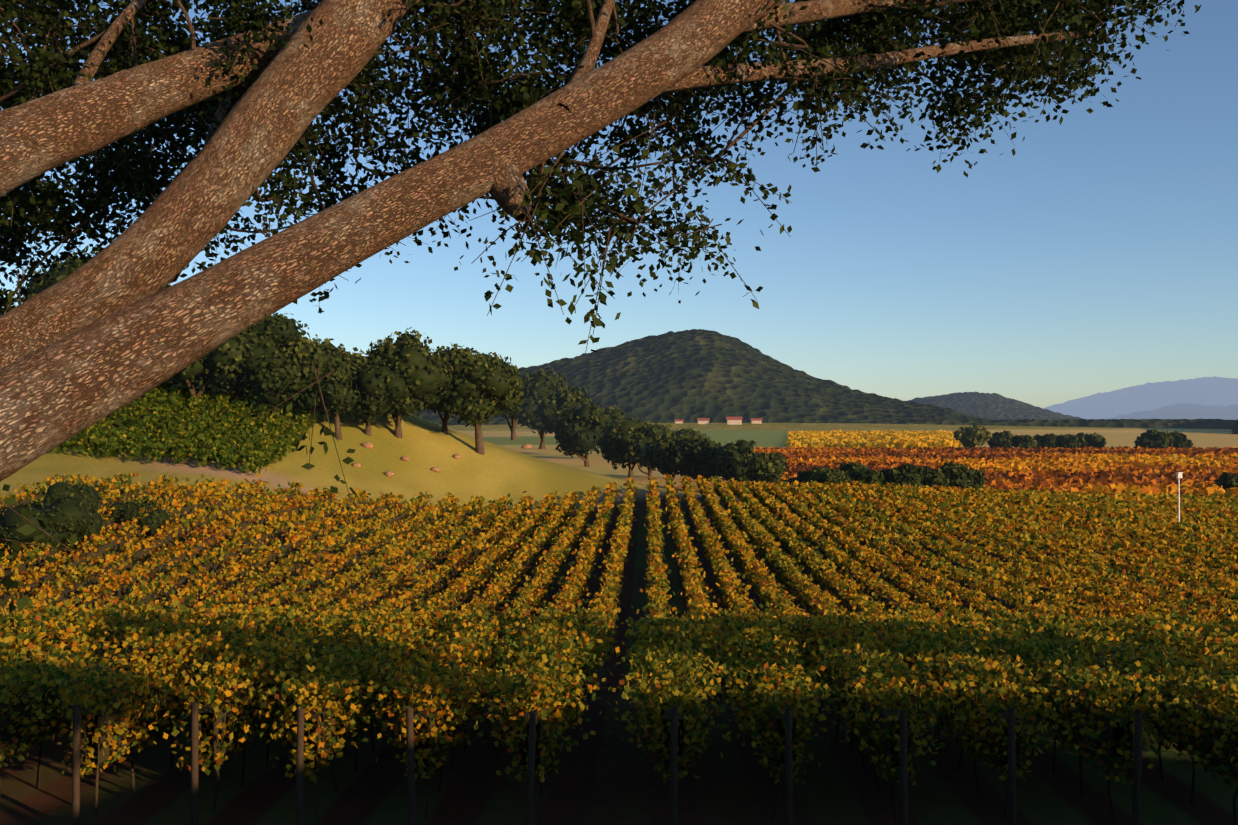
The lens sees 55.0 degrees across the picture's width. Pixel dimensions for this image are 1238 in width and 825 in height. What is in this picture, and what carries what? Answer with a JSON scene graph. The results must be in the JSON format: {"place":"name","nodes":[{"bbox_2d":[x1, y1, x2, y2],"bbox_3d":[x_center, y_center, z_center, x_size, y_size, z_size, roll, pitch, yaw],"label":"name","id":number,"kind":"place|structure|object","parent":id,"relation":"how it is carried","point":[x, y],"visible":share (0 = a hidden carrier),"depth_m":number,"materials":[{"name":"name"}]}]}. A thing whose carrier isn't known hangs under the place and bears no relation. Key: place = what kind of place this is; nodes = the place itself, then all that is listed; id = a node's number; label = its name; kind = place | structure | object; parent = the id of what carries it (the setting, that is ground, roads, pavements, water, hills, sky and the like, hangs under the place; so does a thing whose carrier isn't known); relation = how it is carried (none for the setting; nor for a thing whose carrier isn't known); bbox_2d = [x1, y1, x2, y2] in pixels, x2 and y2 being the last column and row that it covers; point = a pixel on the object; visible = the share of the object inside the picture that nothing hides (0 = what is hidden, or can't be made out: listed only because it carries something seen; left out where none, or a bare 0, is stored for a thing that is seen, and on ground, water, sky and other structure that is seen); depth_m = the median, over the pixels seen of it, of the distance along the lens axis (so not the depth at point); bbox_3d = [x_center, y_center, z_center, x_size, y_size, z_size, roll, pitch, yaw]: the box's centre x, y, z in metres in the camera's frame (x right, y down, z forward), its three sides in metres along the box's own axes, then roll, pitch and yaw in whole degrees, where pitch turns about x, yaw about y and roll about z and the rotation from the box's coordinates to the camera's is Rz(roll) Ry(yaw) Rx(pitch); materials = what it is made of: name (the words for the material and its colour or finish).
{"place":"outdoors","nodes":[
{"label":"outdoors","id":0,"kind":"place"},
{"bbox_2d":[0,381,1237,824],"bbox_3d":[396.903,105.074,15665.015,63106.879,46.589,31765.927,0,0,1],"label":"ground","id":1,"kind":"structure","parent":0,"point":[602,777],"depth_m":22.83,"materials":[{"name":"plant"}]},
{"bbox_2d":[0,476,114,572],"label":"edge bush","id":2,"kind":"object","parent":1,"relation":"on","point":[64,511],"visible":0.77,"depth_m":57.11,"materials":[{"name":"green plant"}]},
{"bbox_2d":[13,245,164,305],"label":"oak tree","id":3,"kind":"object","parent":1,"relation":"on","point":[60,272],"visible":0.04,"depth_m":110.51,"materials":[{"name":"green plant"}]},
{"bbox_2d":[101,496,175,542],"bbox_3d":[-26.233,6.183,64.733,4.685,3.155,3.809,0,0,14],"label":"edge bush","id":4,"kind":"object","parent":1,"relation":"on","point":[154,520],"visible":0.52,"depth_m":63.64,"materials":[{"name":"green plant"}]},
{"bbox_2d":[147,284,183,401],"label":"oak tree","id":5,"kind":"object","parent":1,"relation":"on","point":[175,375],"depth_m":112.44,"materials":[{"name":"green plant"}]},
{"bbox_2d":[50,381,316,473],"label":"vineyard","id":6,"kind":"object","parent":1,"relation":"on","point":[183,443],"visible":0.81,"depth_m":106.48,"materials":[{"name":"green plant"}]},
{"bbox_2d":[164,327,255,408],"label":"oak tree","id":7,"kind":"object","parent":1,"relation":"on","point":[223,355],"visible":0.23,"depth_m":111.63,"materials":[{"name":"green plant"}]},
{"bbox_2d":[195,312,309,404],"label":"oak tree","id":8,"kind":"object","parent":1,"relation":"on","point":[276,328],"visible":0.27,"depth_m":114.00,"materials":[{"name":"green plant"}]},
{"bbox_2d":[231,325,329,419],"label":"oak tree","id":9,"kind":"object","parent":1,"relation":"on","point":[272,377],"visible":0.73,"depth_m":112.21,"materials":[{"name":"green plant"}]},
{"bbox_2d":[277,335,366,425],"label":"oak tree","id":10,"kind":"object","parent":1,"relation":"on","point":[308,354],"visible":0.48,"depth_m":114.26,"materials":[{"name":"green plant"}]},
{"bbox_2d":[297,360,366,439],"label":"oak tree","id":11,"kind":"object","parent":1,"relation":"on","point":[342,395],"visible":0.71,"depth_m":114.40,"materials":[{"name":"green plant"}]},
{"bbox_2d":[352,462,359,467],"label":"hill rock","id":12,"kind":"object","parent":1,"relation":"on","point":[356,464],"visible":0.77,"depth_m":110.96,"materials":[{"name":"beige stone"}]},
{"bbox_2d":[361,442,373,448],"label":"hill rock","id":13,"kind":"object","parent":1,"relation":"on","point":[368,445],"visible":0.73,"depth_m":116.34,"materials":[{"name":"beige stone"}]},
{"bbox_2d":[339,347,411,435],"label":"oak tree","id":14,"kind":"object","parent":1,"relation":"on","point":[381,385],"visible":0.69,"depth_m":115.85,"materials":[{"name":"green plant"}]},
{"bbox_2d":[384,471,393,476],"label":"hill rock","id":15,"kind":"object","parent":1,"relation":"on","point":[389,473],"visible":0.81,"depth_m":111.67,"materials":[{"name":"beige stone"}]},
{"bbox_2d":[401,456,409,461],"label":"hill rock","id":16,"kind":"object","parent":1,"relation":"on","point":[404,458],"visible":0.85,"depth_m":116.76,"materials":[{"name":"beige stone"}]},
{"bbox_2d":[366,327,458,438],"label":"oak tree","id":17,"kind":"object","parent":1,"relation":"on","point":[408,354],"visible":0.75,"depth_m":118.26,"materials":[{"name":"green plant"}]},
{"bbox_2d":[430,467,439,471],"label":"hill rock","id":18,"kind":"object","parent":1,"relation":"on","point":[435,469],"visible":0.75,"depth_m":116.82,"materials":[{"name":"beige stone"}]},
{"bbox_2d":[420,394,450,433],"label":"oak tree","id":19,"kind":"object","parent":1,"relation":"on","point":[437,407],"visible":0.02,"depth_m":127.38,"materials":[{"name":"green plant"}]},
{"bbox_2d":[453,453,461,458],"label":"hill rock","id":20,"kind":"object","parent":1,"relation":"on","point":[457,456],"visible":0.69,"depth_m":121.65,"materials":[{"name":"beige stone"}]},
{"bbox_2d":[433,342,528,454],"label":"oak tree","id":21,"kind":"object","parent":1,"relation":"on","point":[486,386],"visible":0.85,"depth_m":122.48,"materials":[{"name":"green plant"}]},
{"bbox_2d":[492,376,525,439],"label":"oak tree","id":22,"kind":"object","parent":1,"relation":"on","point":[512,425],"visible":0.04,"depth_m":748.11,"materials":[{"name":"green plant"}]},
{"bbox_2d":[521,444,531,447],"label":"hill rock","id":23,"kind":"object","parent":1,"relation":"on","point":[526,446],"visible":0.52,"depth_m":528.11,"materials":[{"name":"beige stone"}]},
{"bbox_2d":[506,367,571,448],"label":"oak tree","id":24,"kind":"object","parent":1,"relation":"on","point":[542,383],"visible":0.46,"depth_m":502.15,"materials":[{"name":"green plant"}]},
{"bbox_2d":[531,385,604,455],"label":"oak tree","id":25,"kind":"object","parent":1,"relation":"on","point":[546,408],"visible":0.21,"depth_m":403.69,"materials":[{"name":"green plant"}]},
{"bbox_2d":[547,403,613,466],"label":"oak tree","id":26,"kind":"object","parent":1,"relation":"on","point":[576,428],"visible":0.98,"depth_m":297.11,"materials":[{"name":"green plant"}]},
{"bbox_2d":[0,0,1201,617],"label":"oak tree","id":27,"kind":"object","parent":1,"relation":"on","point":[108,330],"visible":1,"depth_m":8.02,"materials":[{"name":"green plant"}]},
{"bbox_2d":[596,404,631,448],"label":"oak tree","id":28,"kind":"object","parent":1,"relation":"on","point":[616,412],"depth_m":364.79,"materials":[{"name":"green plant"}]},
{"bbox_2d":[0,472,1237,789],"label":"vineyard foliage","id":29,"kind":"object","parent":1,"relation":"on","point":[1120,608],"visible":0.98,"depth_m":27.00,"materials":[{"name":"yellow plant"}]},
{"bbox_2d":[0,623,1237,824],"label":"trellis posts","id":30,"kind":"object","parent":1,"relation":"on","point":[1008,783],"visible":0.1,"depth_m":18.71,"materials":[{"name":"brown wood"}]},
{"bbox_2d":[595,416,650,477],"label":"oak tree","id":31,"kind":"object","parent":1,"relation":"on","point":[611,448],"visible":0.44,"depth_m":241.98,"materials":[{"name":"green plant"}]},
{"bbox_2d":[613,423,676,479],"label":"oak tree","id":32,"kind":"object","parent":1,"relation":"on","point":[634,441],"visible":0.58,"depth_m":236.77,"materials":[{"name":"green plant"}]},
{"bbox_2d":[640,429,693,482],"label":"oak tree","id":33,"kind":"object","parent":1,"relation":"on","point":[660,453],"visible":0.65,"depth_m":214.26,"materials":[{"name":"green plant"}]},
{"bbox_2d":[674,420,683,423],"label":"farm house","id":34,"kind":"structure","parent":1,"relation":"on","point":[678,421],"depth_m":1425.77,"materials":[{"name":"beige paint"}]},
{"bbox_2d":[673,427,706,440],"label":"oak tree","id":35,"kind":"object","parent":1,"relation":"on","point":[699,436],"visible":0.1,"depth_m":239.72,"materials":[{"name":"green plant"}]},
{"bbox_2d":[671,436,720,480],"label":"oak tree","id":36,"kind":"object","parent":1,"relation":"on","point":[693,458],"visible":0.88,"depth_m":203.83,"materials":[{"name":"green plant"}]},
{"bbox_2d":[697,418,709,423],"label":"farm house","id":37,"kind":"structure","parent":1,"relation":"on","point":[703,420],"depth_m":1394.01,"materials":[{"name":"beige paint"}]},
{"bbox_2d":[726,417,742,424],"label":"farm house","id":38,"kind":"structure","parent":1,"relation":"on","point":[734,420],"depth_m":1371.99,"materials":[{"name":"beige paint"}]},
{"bbox_2d":[714,438,756,481],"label":"oak tree","id":39,"kind":"object","parent":1,"relation":"on","point":[733,460],"visible":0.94,"depth_m":196.82,"materials":[{"name":"green plant"}]},
{"bbox_2d":[750,418,761,423],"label":"farm house","id":40,"kind":"structure","parent":1,"relation":"on","point":[756,420],"depth_m":1412.71,"materials":[{"name":"beige paint"}]},
{"bbox_2d":[745,452,786,482],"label":"bush","id":41,"kind":"object","parent":1,"relation":"on","point":[767,467],"visible":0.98,"depth_m":177.19,"materials":[{"name":"green plant"}]},
{"bbox_2d":[783,476,799,484],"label":"bush","id":42,"kind":"object","parent":1,"relation":"on","point":[790,480],"visible":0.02,"depth_m":153.12,"materials":[{"name":"green plant"}]},
{"bbox_2d":[796,466,831,483],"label":"shrub","id":43,"kind":"object","parent":1,"relation":"on","point":[805,475],"visible":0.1,"depth_m":150.42,"materials":[{"name":"green plant"}]},
{"bbox_2d":[809,468,854,486],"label":"bush","id":44,"kind":"object","parent":1,"relation":"on","point":[836,476],"visible":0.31,"depth_m":136.73,"materials":[{"name":"green plant"}]},
{"bbox_2d":[838,461,870,472],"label":"shrub","id":45,"kind":"object","parent":1,"relation":"on","point":[845,467],"visible":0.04,"depth_m":152.44,"materials":[{"name":"green plant"}]},
{"bbox_2d":[845,467,886,485],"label":"bush","id":46,"kind":"object","parent":1,"relation":"on","point":[871,476],"visible":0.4,"depth_m":143.09,"materials":[{"name":"green plant"}]},
{"bbox_2d":[786,429,961,447],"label":"vineyard","id":47,"kind":"object","parent":1,"relation":"on","point":[872,439],"visible":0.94,"depth_m":633.75,"materials":[{"name":"yellow plant"}]},
{"bbox_2d":[880,463,919,487],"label":"shrub","id":48,"kind":"object","parent":1,"relation":"on","point":[891,474],"visible":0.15,"depth_m":148.13,"materials":[{"name":"green plant"}]},
{"bbox_2d":[886,471,922,487],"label":"bush","id":49,"kind":"object","parent":1,"relation":"on","point":[907,478],"visible":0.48,"depth_m":141.20,"materials":[{"name":"green plant"}]},
{"bbox_2d":[916,466,950,482],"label":"shrub","id":50,"kind":"object","parent":1,"relation":"on","point":[929,471],"visible":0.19,"depth_m":150.31,"materials":[{"name":"green plant"}]},
{"bbox_2d":[918,474,949,488],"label":"bush","id":51,"kind":"object","parent":1,"relation":"on","point":[930,481],"visible":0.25,"depth_m":145.17,"materials":[{"name":"green plant"}]},
{"bbox_2d":[940,461,986,486],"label":"shrub","id":52,"kind":"object","parent":1,"relation":"on","point":[952,470],"visible":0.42,"depth_m":151.08,"materials":[{"name":"green plant"}]},
{"bbox_2d":[949,479,980,488],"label":"bush","id":53,"kind":"object","parent":1,"relation":"on","point":[962,484],"visible":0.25,"depth_m":143.90,"materials":[{"name":"green plant"}]},
{"bbox_2d":[953,424,991,447],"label":"tree","id":54,"kind":"object","parent":1,"relation":"on","point":[973,436],"visible":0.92,"depth_m":435.80,"materials":[{"name":"green plant"}]},
{"bbox_2d":[754,446,1237,497],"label":"red vineyard rows","id":55,"kind":"object","parent":1,"relation":"on","point":[1143,470],"visible":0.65,"depth_m":286.98,"materials":[{"name":"plant"}]},
{"bbox_2d":[987,430,1013,447],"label":"valley tree","id":56,"kind":"object","parent":1,"relation":"on","point":[1003,439],"visible":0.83,"depth_m":455.69,"materials":[{"name":"green plant"}]},
{"bbox_2d":[1011,435,1037,449],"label":"valley tree","id":57,"kind":"object","parent":1,"relation":"on","point":[1022,441],"visible":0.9,"depth_m":453.57,"materials":[{"name":"green plant"}]},
{"bbox_2d":[1033,433,1056,447],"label":"valley tree","id":58,"kind":"object","parent":1,"relation":"on","point":[1047,440],"visible":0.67,"depth_m":467.50,"materials":[{"name":"green plant"}]},
{"bbox_2d":[870,419,1237,428],"bbox_3d":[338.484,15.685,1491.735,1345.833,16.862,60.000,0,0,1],"label":"tree belt","id":59,"kind":"object","parent":1,"relation":"on","point":[1177,423],"visible":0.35,"depth_m":1468.93,"materials":[{"name":"green plant"}]},
{"bbox_2d":[1055,434,1081,448],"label":"valley tree","id":60,"kind":"object","parent":1,"relation":"on","point":[1070,441],"visible":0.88,"depth_m":450.76,"materials":[{"name":"green plant"}]},
{"bbox_2d":[1076,432,1105,447],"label":"valley tree","id":61,"kind":"object","parent":1,"relation":"on","point":[1094,439],"visible":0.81,"depth_m":467.31,"materials":[{"name":"green plant"}]},
{"bbox_2d":[1134,428,1175,448],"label":"valley tree","id":62,"kind":"object","parent":1,"relation":"on","point":[1153,438],"visible":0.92,"depth_m":449.79,"materials":[{"name":"green plant"}]},
{"bbox_2d":[1176,472,1182,521],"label":"post","id":63,"kind":"object","parent":1,"relation":"on","point":[1178,475],"visible":0.62,"depth_m":95.87,"materials":[{"name":"white paint"}]},
{"bbox_2d":[1170,430,1193,447],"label":"valley tree","id":64,"kind":"object","parent":1,"relation":"on","point":[1181,440],"visible":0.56,"depth_m":470.26,"materials":[{"name":"green plant"}]},
{"bbox_2d":[1214,472,1237,491],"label":"bush","id":65,"kind":"object","parent":1,"relation":"on","point":[1229,480],"visible":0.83,"depth_m":182.62,"materials":[{"name":"green plant"}]},
{"bbox_2d":[0,0,1237,408],"label":"sky","id":66,"kind":"structure","parent":0,"point":[1100,255],"materials":[{"name":"blue"}]},
{"bbox_2d":[414,329,989,424],"bbox_3d":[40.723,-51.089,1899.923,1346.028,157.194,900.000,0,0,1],"label":"wooded hill","id":67,"kind":"structure","parent":0,"point":[690,376],"depth_m":1562.25,"materials":[{"name":"green plant"}]},
{"bbox_2d":[908,392,1087,419],"bbox_3d":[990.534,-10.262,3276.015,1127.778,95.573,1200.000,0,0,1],"label":"hill","id":68,"kind":"structure","parent":0,"point":[994,406],"depth_m":2887.61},
{"bbox_2d":[1043,376,1237,418],"bbox_3d":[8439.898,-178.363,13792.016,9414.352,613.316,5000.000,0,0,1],"label":"mountains","id":69,"kind":"structure","parent":0,"point":[1206,391],"depth_m":12170.21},
{"bbox_2d":[1104,403,1237,419],"bbox_3d":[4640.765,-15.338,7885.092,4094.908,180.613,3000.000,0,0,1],"label":"mountains","id":70,"kind":"structure","parent":0,"point":[1188,411],"depth_m":6897.09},
{"bbox_2d":[1231,421,1237,433],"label":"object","id":71,"kind":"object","parent":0,"point":[1234,429],"depth_m":1185.75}
]}

